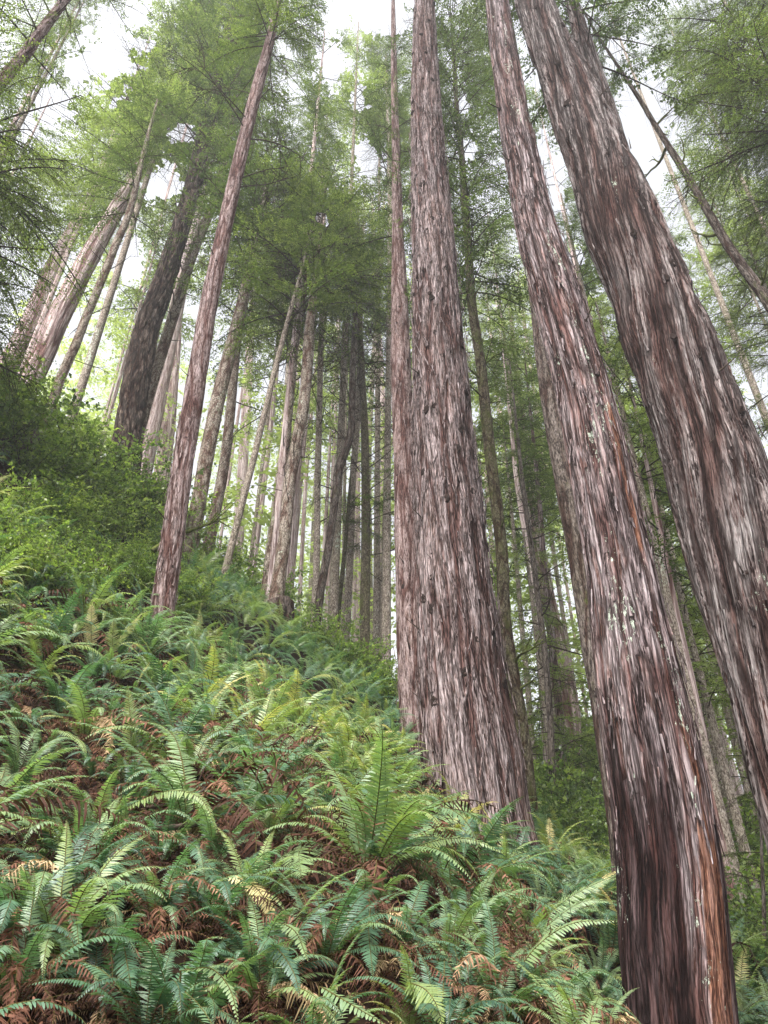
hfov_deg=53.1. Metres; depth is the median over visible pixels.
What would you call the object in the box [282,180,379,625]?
hemlock tree
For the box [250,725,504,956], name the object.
sword fern
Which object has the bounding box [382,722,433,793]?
sword fern
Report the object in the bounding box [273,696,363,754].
sword fern
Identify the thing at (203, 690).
fallen branch
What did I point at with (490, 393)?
hemlock tree
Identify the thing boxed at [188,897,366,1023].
sword fern
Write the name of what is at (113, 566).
shrub
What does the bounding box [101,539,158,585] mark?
shrub
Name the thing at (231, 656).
sword fern
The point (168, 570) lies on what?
redwood tree
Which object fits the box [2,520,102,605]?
shrub
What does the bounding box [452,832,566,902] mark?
sword fern
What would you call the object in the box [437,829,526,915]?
sword fern
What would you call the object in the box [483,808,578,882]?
sword fern
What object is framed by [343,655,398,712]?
shrub
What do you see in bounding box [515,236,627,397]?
hemlock tree
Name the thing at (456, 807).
sword fern
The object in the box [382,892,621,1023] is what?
sword fern
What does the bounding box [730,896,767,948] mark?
shrub
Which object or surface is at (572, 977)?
sword fern
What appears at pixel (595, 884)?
sword fern
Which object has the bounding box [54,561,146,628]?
sword fern
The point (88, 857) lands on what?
sword fern
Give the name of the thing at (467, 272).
tree
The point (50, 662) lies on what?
sword fern
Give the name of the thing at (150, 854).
sword fern
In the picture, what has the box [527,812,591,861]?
sword fern
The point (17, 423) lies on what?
shrub
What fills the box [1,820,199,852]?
fallen branch
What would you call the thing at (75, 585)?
sword fern
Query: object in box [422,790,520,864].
sword fern
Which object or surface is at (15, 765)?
sword fern
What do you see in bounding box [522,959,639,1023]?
sword fern
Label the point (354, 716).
sword fern
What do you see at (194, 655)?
sword fern
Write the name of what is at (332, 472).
hemlock tree
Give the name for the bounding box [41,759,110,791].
sword fern
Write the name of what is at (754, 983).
sword fern
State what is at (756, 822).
shrub
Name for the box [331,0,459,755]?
redwood tree
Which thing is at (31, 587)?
sword fern
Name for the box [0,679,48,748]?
sword fern
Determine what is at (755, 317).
hemlock tree
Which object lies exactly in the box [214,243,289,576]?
redwood tree
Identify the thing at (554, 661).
redwood tree
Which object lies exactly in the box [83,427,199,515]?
shrub
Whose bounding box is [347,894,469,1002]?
sword fern
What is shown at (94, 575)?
shrub
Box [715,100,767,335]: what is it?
redwood tree
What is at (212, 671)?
sword fern
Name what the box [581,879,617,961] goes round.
sword fern
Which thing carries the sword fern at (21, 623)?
on the ground
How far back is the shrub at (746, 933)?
10.77 m
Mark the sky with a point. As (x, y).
(643, 141)
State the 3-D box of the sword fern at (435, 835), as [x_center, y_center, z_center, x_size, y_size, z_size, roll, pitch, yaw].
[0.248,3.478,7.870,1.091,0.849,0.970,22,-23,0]
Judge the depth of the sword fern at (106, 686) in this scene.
9.14 m
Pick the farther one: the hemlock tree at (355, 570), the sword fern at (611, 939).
the hemlock tree at (355, 570)
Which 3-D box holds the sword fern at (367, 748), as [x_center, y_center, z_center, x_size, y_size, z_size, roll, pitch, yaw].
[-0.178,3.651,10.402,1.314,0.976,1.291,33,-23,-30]
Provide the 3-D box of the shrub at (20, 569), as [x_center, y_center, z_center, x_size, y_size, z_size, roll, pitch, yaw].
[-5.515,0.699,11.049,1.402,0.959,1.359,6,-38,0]
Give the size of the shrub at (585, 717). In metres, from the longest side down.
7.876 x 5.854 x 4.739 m
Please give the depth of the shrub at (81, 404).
19.52 m
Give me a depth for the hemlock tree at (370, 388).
38.22 m
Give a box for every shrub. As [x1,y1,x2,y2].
[0,346,102,429]
[0,352,86,440]
[0,367,80,453]
[0,373,69,468]
[0,384,106,493]
[0,419,38,468]
[0,461,73,533]
[0,466,68,524]
[0,496,77,576]
[0,498,70,556]
[0,516,63,579]
[0,519,65,586]
[0,523,53,580]
[0,529,55,603]
[0,587,73,654]
[1,506,36,541]
[2,373,128,460]
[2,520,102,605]
[5,366,144,475]
[5,515,76,590]
[12,461,104,527]
[18,475,133,536]
[20,401,153,499]
[25,474,118,545]
[27,543,85,586]
[30,515,119,574]
[36,389,162,476]
[37,492,83,517]
[39,413,166,486]
[41,509,81,541]
[45,442,154,514]
[45,541,139,597]
[54,541,106,580]
[58,507,126,568]
[67,570,128,619]
[75,477,135,539]
[75,486,132,532]
[79,545,135,590]
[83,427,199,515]
[84,498,122,535]
[93,531,140,556]
[94,475,160,540]
[95,460,195,530]
[97,535,156,567]
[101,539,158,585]
[104,509,159,567]
[105,544,157,594]
[111,451,227,520]
[111,494,144,537]
[116,548,186,599]
[123,519,160,550]
[125,494,203,537]
[137,518,198,567]
[139,539,200,576]
[143,539,192,565]
[149,566,220,604]
[150,571,242,623]
[152,543,211,583]
[178,567,215,611]
[184,488,239,562]
[190,549,217,570]
[199,535,263,574]
[212,539,296,602]
[216,536,266,588]
[244,563,304,612]
[251,557,325,625]
[266,593,333,638]
[295,599,364,657]
[298,606,393,675]
[323,614,373,660]
[330,629,397,687]
[333,638,397,693]
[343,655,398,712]
[533,742,601,822]
[534,693,595,773]
[534,718,592,769]
[535,757,604,828]
[536,711,599,801]
[536,773,605,838]
[537,724,599,801]
[540,771,608,841]
[541,700,599,782]
[550,794,610,860]
[569,830,610,875]
[570,748,601,808]
[719,782,767,895]
[724,858,767,936]
[725,854,767,931]
[726,799,767,896]
[729,909,766,975]
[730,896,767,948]
[731,767,759,844]
[732,919,767,990]
[737,791,759,839]
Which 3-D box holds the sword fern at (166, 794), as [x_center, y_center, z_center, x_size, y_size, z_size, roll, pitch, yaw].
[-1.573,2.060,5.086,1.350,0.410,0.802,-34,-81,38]
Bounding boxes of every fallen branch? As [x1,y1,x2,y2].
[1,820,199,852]
[145,786,207,809]
[151,500,237,552]
[178,671,240,705]
[337,891,384,955]
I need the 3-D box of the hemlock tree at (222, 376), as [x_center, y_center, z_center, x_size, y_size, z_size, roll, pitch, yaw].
[-4.907,-7.694,28.108,7.511,22.668,7.706,10,-37,-14]
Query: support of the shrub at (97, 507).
on the ground
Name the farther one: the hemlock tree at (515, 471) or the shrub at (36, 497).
the hemlock tree at (515, 471)
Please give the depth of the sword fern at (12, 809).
5.07 m
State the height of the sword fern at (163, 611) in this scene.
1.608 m
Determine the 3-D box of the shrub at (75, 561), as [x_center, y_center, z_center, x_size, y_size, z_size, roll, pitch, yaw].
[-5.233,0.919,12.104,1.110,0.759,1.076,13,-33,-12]
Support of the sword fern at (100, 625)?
on the ground
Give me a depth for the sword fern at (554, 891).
9.49 m
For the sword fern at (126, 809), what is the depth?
4.90 m
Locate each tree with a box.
[0,0,99,181]
[0,0,109,153]
[0,0,161,432]
[0,27,182,372]
[0,97,67,257]
[17,0,245,388]
[20,25,170,366]
[44,73,195,428]
[64,0,232,436]
[89,201,197,456]
[99,0,290,475]
[102,123,188,426]
[134,44,267,433]
[140,3,255,497]
[143,163,219,513]
[150,0,338,642]
[161,82,365,560]
[183,145,316,575]
[201,285,336,583]
[207,143,411,598]
[207,168,378,587]
[214,198,276,553]
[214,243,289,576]
[224,152,382,612]
[225,8,293,155]
[242,185,294,575]
[248,186,358,588]
[259,295,307,582]
[262,182,326,473]
[262,320,393,621]
[266,20,359,600]
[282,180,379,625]
[285,87,373,591]
[297,212,412,648]
[297,253,330,615]
[301,196,410,628]
[306,188,335,624]
[307,292,393,647]
[309,15,390,647]
[312,218,411,671]
[314,151,373,634]
[316,175,360,628]
[325,248,412,679]
[329,191,384,661]
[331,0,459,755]
[332,80,410,661]
[337,469,350,637]
[341,25,411,667]
[352,189,373,650]
[355,214,411,582]
[359,196,384,552]
[380,0,552,838]
[403,0,539,848]
[403,168,475,253]
[411,282,496,416]
[441,0,739,1023]
[450,18,540,294]
[452,0,616,909]
[458,269,504,507]
[459,196,555,745]
[466,279,509,693]
[471,0,767,853]
[471,333,559,544]
[472,294,584,781]
[472,343,556,773]
[477,410,558,776]
[479,273,507,473]
[479,289,535,741]
[482,0,703,150]
[482,337,568,780]
[483,353,585,802]
[488,526,602,795]
[502,386,648,586]
[505,263,586,757]
[506,307,591,747]
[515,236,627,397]
[525,87,578,281]
[530,175,610,337]
[577,192,693,315]
[581,2,767,313]
[584,0,767,430]
[588,295,746,911]
[595,302,736,923]
[609,340,758,830]
[628,430,737,849]
[632,436,761,904]
[634,441,741,810]
[639,215,767,414]
[643,2,767,237]
[647,0,767,254]
[653,468,723,733]
[653,523,743,795]
[667,135,767,358]
[678,564,766,850]
[700,139,767,304]
[700,202,767,452]
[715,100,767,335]
[721,792,767,957]
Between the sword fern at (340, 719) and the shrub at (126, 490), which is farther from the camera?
the shrub at (126, 490)
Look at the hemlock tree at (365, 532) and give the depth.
27.69 m
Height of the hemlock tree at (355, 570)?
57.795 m
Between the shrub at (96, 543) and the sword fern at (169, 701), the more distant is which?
the shrub at (96, 543)
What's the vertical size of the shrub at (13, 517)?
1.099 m
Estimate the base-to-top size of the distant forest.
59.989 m
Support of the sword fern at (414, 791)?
on the ground
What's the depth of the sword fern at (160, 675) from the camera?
9.74 m
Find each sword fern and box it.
[0,475,37,530]
[0,488,60,540]
[0,497,63,546]
[0,533,21,597]
[0,544,43,589]
[0,557,41,613]
[0,561,101,624]
[0,580,79,654]
[0,583,110,681]
[0,590,18,638]
[0,609,60,676]
[0,613,78,673]
[0,636,136,741]
[0,660,47,705]
[0,663,47,702]
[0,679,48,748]
[0,680,77,745]
[0,682,46,712]
[0,711,93,801]
[0,720,19,766]
[0,735,37,759]
[0,747,83,850]
[0,756,73,842]
[0,775,99,854]
[0,786,149,903]
[0,819,174,956]
[0,821,177,1021]
[0,822,135,946]
[0,852,91,1015]
[0,852,149,968]
[0,871,161,1023]
[0,906,50,1013]
[0,911,208,1023]
[0,963,85,1023]
[1,498,53,530]
[1,633,96,687]
[4,779,195,885]
[4,808,115,958]
[5,521,62,548]
[5,619,74,677]
[5,767,173,853]
[7,560,69,606]
[11,828,150,933]
[13,716,79,767]
[14,553,106,609]
[16,597,112,653]
[18,714,86,762]
[23,939,238,1023]
[24,508,78,550]
[25,675,167,767]
[28,571,148,654]
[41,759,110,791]
[44,739,160,791]
[48,537,113,571]
[50,674,113,712]
[52,547,118,614]
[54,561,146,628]
[55,641,140,693]
[58,667,128,711]
[61,702,295,809]
[64,686,150,737]
[64,721,332,879]
[64,773,216,840]
[68,557,135,619]
[68,835,270,960]
[69,796,196,844]
[76,685,163,782]
[77,605,115,663]
[77,718,180,770]
[85,574,180,632]
[86,899,197,1004]
[88,675,241,770]
[89,594,171,657]
[91,793,224,898]
[92,757,178,816]
[92,800,157,893]
[96,607,219,666]
[96,612,141,657]
[96,628,159,665]
[97,620,147,669]
[97,637,238,706]
[99,584,211,655]
[102,654,149,684]
[102,926,298,1023]
[106,843,304,967]
[107,571,202,636]
[107,575,154,614]
[108,665,228,728]
[115,662,157,700]
[116,706,193,737]
[117,636,201,694]
[133,581,211,638]
[133,622,233,686]
[136,731,346,846]
[141,665,250,720]
[143,627,208,660]
[151,672,323,793]
[155,626,263,700]
[156,706,357,811]
[159,798,286,897]
[159,815,338,924]
[163,633,275,721]
[164,721,346,811]
[170,682,279,744]
[172,611,238,651]
[172,628,234,677]
[173,609,242,653]
[173,692,305,755]
[178,618,277,686]
[180,826,337,942]
[181,901,300,998]
[182,667,305,715]
[185,648,277,719]
[185,992,213,1023]
[186,777,351,850]
[186,867,362,976]
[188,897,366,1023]
[191,621,244,669]
[192,894,345,1023]
[193,695,278,726]
[200,635,255,682]
[201,678,317,752]
[213,648,275,679]
[213,663,326,752]
[223,683,328,748]
[224,857,425,1023]
[229,770,441,885]
[233,916,406,1023]
[234,764,327,879]
[236,659,310,701]
[240,696,332,730]
[246,661,291,692]
[247,652,305,690]
[250,703,341,774]
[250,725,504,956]
[253,655,344,728]
[255,656,322,717]
[256,700,332,753]
[260,680,360,751]
[261,739,353,785]
[263,671,353,723]
[269,850,345,953]
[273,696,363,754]
[274,674,356,712]
[278,720,425,794]
[281,725,491,909]
[282,764,348,811]
[285,745,371,812]
[285,764,477,880]
[287,686,383,734]
[302,688,345,723]
[304,868,437,974]
[306,696,352,715]
[306,700,405,806]
[307,711,425,794]
[313,855,488,1007]
[315,710,366,752]
[316,705,401,752]
[317,788,431,853]
[318,731,396,757]
[318,826,505,889]
[319,693,386,753]
[319,745,441,826]
[321,904,448,996]
[332,696,391,752]
[336,947,541,1023]
[338,776,416,804]
[343,712,434,785]
[345,745,450,818]
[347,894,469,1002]
[355,738,422,792]
[358,734,422,792]
[365,717,430,779]
[365,943,480,1023]
[372,884,534,984]
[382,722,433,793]
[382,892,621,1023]
[382,920,530,1023]
[387,779,574,948]
[390,762,436,801]
[393,771,438,794]
[393,807,460,873]
[401,843,505,950]
[401,867,550,982]
[404,786,455,826]
[410,783,533,883]
[411,776,443,794]
[413,799,479,837]
[414,772,499,835]
[419,869,528,967]
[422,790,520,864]
[423,851,533,926]
[427,788,469,813]
[433,931,594,1023]
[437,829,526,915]
[440,893,613,998]
[447,785,548,855]
[448,823,562,956]
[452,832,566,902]
[453,1015,477,1023]
[461,902,640,1023]
[474,804,551,873]
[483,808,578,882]
[490,869,589,971]
[493,915,597,975]
[498,827,583,898]
[498,848,616,966]
[498,953,605,1023]
[501,884,581,961]
[501,920,575,985]
[506,884,601,987]
[520,866,605,950]
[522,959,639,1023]
[524,841,600,918]
[524,863,616,939]
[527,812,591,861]
[527,874,615,936]
[532,833,612,895]
[542,898,614,950]
[542,956,632,1023]
[544,858,616,907]
[548,951,634,1016]
[550,850,616,908]
[550,951,608,1015]
[552,838,611,887]
[558,955,596,987]
[564,982,632,1023]
[567,930,621,989]
[570,886,619,982]
[570,940,621,1015]
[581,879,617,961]
[587,868,615,907]
[600,886,616,898]
[731,930,767,1001]
[732,916,766,993]
[732,932,767,985]
[735,947,767,1020]
[736,971,767,1023]
[736,973,767,1023]
[736,974,766,999]
[739,993,767,1023]
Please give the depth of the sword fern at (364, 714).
12.54 m
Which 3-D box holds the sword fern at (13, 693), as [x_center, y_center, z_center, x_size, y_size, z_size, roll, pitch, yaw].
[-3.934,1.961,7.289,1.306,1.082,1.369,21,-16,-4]
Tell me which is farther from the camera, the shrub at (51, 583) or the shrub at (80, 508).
the shrub at (80, 508)
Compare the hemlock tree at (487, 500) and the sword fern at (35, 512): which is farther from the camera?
the hemlock tree at (487, 500)
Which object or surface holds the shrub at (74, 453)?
on the ground
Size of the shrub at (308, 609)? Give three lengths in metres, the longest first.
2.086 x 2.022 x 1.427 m
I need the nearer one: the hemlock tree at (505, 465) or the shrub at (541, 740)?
the shrub at (541, 740)
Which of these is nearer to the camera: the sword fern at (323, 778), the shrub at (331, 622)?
the sword fern at (323, 778)
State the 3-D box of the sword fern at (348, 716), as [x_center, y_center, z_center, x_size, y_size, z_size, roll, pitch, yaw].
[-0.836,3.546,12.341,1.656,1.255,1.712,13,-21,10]
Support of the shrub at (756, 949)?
on the ground
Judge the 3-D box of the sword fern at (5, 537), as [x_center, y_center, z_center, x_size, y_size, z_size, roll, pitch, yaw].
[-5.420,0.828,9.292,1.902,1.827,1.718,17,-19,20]
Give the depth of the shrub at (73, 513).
15.43 m
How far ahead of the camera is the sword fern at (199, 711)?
7.83 m
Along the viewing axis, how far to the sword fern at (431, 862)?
6.05 m
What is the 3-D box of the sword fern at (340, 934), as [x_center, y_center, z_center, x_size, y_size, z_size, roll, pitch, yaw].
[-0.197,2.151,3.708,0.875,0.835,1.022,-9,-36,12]
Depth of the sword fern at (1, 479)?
12.73 m
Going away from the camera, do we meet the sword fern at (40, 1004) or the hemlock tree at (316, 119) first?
the sword fern at (40, 1004)
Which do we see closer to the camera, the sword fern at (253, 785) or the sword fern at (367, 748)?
the sword fern at (253, 785)
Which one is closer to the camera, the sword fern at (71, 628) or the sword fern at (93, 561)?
the sword fern at (71, 628)
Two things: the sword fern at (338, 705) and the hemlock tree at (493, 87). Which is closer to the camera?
the sword fern at (338, 705)
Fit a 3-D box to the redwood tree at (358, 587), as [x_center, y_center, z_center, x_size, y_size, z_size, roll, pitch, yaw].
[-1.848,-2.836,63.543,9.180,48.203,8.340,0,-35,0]
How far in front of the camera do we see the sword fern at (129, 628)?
10.87 m
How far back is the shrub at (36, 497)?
13.39 m
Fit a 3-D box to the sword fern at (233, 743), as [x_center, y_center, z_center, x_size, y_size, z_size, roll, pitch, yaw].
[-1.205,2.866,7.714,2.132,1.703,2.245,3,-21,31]
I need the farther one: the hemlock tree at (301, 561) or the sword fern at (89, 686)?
the hemlock tree at (301, 561)
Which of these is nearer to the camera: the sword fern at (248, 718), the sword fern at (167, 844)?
the sword fern at (167, 844)
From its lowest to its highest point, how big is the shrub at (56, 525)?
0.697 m
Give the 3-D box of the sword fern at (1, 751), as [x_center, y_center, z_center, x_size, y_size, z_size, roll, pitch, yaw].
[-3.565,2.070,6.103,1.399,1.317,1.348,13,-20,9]
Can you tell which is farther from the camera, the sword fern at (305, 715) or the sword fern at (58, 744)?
the sword fern at (305, 715)
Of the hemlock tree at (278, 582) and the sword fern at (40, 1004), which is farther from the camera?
the hemlock tree at (278, 582)
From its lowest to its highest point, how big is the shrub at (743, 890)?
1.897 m
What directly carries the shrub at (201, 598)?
on the ground
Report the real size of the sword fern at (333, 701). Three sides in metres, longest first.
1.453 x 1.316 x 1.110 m
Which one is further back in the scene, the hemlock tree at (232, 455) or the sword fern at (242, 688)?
the hemlock tree at (232, 455)
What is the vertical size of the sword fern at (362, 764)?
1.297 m
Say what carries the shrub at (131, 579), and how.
on the ground
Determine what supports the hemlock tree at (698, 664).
on the ground
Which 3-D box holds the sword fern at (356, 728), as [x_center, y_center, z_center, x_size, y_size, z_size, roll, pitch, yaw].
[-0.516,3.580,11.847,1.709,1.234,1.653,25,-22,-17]
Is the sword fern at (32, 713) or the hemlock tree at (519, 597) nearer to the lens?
the sword fern at (32, 713)
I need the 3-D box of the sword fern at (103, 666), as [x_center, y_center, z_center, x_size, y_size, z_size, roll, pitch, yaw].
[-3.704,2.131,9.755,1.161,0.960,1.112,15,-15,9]
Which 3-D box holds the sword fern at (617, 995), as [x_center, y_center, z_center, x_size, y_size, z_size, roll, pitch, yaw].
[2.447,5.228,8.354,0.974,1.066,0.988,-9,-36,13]
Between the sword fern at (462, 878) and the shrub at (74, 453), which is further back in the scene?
the shrub at (74, 453)
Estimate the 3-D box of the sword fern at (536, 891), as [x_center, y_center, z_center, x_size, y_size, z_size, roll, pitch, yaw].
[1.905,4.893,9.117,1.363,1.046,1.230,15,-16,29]
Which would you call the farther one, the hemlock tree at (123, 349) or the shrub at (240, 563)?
the hemlock tree at (123, 349)
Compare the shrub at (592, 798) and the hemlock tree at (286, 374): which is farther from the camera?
the hemlock tree at (286, 374)
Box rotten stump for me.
[260,595,295,640]
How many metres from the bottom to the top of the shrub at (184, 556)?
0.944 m
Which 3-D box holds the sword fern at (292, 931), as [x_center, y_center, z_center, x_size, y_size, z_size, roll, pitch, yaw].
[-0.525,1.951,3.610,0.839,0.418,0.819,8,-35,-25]
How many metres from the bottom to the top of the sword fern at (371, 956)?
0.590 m
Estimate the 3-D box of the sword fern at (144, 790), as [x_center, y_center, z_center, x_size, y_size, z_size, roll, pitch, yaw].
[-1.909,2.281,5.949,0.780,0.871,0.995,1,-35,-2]
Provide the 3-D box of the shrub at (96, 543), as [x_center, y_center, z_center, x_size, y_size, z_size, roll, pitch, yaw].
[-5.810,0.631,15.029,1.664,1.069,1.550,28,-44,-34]
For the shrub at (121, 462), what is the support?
on the ground
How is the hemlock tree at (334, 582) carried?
on the ground
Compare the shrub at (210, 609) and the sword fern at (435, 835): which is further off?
the shrub at (210, 609)
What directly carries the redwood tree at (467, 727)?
on the ground
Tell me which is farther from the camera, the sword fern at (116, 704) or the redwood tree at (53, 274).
the redwood tree at (53, 274)
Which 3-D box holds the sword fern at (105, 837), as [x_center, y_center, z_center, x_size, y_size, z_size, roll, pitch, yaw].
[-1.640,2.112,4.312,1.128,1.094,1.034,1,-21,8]
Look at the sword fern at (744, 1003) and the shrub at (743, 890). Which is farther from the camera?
the shrub at (743, 890)
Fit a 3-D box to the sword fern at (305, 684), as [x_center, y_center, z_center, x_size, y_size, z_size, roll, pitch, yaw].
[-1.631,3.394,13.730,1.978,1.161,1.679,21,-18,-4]
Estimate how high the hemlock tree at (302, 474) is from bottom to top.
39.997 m
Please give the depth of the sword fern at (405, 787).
9.47 m
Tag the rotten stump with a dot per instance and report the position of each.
(286, 601)
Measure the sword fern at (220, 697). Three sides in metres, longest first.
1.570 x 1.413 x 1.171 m
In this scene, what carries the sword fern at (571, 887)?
on the ground
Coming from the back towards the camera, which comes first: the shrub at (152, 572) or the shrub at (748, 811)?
the shrub at (748, 811)
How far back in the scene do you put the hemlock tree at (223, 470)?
26.50 m
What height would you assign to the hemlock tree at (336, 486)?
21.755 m
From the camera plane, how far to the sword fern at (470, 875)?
7.22 m
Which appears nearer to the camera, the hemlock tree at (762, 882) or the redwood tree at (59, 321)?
the hemlock tree at (762, 882)
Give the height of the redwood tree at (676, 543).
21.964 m
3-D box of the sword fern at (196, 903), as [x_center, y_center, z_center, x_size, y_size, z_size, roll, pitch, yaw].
[-0.860,2.028,3.776,0.854,0.787,1.173,7,-36,-10]
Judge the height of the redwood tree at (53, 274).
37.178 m
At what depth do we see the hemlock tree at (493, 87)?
55.05 m
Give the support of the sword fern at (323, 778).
on the ground
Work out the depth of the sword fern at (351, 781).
7.16 m
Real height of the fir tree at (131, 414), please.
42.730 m
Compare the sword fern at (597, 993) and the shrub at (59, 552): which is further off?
the shrub at (59, 552)
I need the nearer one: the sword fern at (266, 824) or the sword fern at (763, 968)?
the sword fern at (266, 824)
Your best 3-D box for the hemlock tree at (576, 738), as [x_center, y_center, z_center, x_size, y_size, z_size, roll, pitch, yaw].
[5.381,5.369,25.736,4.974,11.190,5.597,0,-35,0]
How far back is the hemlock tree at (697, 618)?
33.02 m
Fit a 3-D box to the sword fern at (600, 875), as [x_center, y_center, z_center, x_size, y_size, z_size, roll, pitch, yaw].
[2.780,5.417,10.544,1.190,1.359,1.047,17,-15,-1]
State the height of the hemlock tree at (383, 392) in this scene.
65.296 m
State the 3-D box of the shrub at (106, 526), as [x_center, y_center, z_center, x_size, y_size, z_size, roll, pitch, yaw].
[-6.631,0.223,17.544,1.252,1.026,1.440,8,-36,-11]
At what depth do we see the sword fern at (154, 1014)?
2.87 m
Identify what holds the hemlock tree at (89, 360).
on the ground
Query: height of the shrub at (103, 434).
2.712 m
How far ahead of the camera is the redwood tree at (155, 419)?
40.93 m
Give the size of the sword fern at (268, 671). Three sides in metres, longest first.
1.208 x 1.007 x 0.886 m
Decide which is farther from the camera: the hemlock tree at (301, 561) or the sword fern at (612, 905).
the hemlock tree at (301, 561)
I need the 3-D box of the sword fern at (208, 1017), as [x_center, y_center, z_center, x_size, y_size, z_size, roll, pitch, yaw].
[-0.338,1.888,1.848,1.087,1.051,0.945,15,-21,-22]
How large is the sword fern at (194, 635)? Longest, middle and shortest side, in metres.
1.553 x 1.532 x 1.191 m
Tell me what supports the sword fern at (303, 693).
on the ground
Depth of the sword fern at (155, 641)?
11.36 m
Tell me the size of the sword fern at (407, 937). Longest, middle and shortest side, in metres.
1.068 x 0.966 x 0.808 m
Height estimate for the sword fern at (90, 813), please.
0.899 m
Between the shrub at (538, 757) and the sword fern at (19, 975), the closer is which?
the sword fern at (19, 975)
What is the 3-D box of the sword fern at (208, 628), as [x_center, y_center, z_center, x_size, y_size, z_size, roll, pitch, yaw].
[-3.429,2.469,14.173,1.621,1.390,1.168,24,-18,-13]
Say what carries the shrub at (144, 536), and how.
on the ground
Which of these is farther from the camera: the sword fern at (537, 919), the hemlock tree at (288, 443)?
the hemlock tree at (288, 443)
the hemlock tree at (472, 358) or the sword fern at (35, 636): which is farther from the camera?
the hemlock tree at (472, 358)
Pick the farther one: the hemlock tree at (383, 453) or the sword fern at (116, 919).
the hemlock tree at (383, 453)
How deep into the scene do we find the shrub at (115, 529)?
17.96 m
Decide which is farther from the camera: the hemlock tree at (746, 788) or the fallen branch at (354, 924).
the hemlock tree at (746, 788)
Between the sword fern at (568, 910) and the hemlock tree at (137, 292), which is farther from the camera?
the hemlock tree at (137, 292)
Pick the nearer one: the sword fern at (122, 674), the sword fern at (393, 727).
the sword fern at (122, 674)
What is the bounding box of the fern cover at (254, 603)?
[0,435,767,973]
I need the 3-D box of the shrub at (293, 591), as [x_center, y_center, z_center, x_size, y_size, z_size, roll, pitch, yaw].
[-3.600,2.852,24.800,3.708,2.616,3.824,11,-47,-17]
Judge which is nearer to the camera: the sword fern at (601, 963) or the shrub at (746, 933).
the sword fern at (601, 963)
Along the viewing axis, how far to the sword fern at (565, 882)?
10.62 m
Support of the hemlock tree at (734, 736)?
on the ground
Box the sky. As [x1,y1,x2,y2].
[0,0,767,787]
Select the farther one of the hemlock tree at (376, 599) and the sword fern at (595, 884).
the hemlock tree at (376, 599)
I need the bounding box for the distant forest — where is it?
[6,188,767,773]
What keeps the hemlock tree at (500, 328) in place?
on the ground
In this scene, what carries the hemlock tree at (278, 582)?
on the ground
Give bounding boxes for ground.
[0,458,767,1023]
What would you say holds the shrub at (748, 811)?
on the ground
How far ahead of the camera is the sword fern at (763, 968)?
10.06 m
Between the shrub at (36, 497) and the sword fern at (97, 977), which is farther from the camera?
the shrub at (36, 497)
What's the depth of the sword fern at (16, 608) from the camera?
9.65 m
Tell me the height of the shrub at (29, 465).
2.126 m
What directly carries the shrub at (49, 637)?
on the ground
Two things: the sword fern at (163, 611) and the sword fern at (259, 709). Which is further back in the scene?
the sword fern at (163, 611)
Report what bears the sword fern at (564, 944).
on the ground
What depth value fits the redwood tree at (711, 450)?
11.83 m
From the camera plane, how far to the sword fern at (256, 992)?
3.15 m
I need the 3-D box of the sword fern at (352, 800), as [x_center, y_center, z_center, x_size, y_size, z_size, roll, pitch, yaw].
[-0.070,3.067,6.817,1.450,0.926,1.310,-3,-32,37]
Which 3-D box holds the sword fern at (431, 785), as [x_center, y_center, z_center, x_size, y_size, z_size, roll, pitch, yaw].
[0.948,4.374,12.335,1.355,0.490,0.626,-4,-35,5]
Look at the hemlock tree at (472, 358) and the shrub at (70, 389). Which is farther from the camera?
the hemlock tree at (472, 358)
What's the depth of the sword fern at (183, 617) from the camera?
13.97 m
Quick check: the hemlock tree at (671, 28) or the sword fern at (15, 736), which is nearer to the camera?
the sword fern at (15, 736)
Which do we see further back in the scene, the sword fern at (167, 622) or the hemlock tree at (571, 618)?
the hemlock tree at (571, 618)
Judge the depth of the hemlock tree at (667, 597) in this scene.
21.23 m
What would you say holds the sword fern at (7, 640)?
on the ground
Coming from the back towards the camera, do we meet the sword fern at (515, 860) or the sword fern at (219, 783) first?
the sword fern at (515, 860)
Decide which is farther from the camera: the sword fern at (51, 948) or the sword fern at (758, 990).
the sword fern at (758, 990)
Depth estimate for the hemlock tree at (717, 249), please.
38.77 m
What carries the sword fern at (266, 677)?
on the ground
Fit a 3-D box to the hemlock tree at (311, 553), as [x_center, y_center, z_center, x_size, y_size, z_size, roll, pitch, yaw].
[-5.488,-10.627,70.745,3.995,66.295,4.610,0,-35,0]
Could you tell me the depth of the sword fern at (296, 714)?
10.89 m
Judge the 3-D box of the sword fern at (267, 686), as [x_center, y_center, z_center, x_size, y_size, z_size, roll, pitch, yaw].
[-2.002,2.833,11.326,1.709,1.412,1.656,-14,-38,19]
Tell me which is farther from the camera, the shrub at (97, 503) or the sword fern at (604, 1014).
the shrub at (97, 503)
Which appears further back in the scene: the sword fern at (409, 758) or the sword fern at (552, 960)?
the sword fern at (409, 758)
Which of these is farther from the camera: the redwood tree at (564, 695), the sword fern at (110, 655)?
the redwood tree at (564, 695)
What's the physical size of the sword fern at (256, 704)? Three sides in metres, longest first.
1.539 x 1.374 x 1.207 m
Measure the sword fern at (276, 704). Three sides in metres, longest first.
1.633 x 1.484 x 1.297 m
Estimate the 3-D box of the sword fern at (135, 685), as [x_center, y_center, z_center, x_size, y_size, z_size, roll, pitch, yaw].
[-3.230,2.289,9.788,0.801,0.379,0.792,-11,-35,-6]
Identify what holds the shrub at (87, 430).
on the ground
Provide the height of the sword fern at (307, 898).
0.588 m
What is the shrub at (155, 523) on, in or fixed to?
on the ground

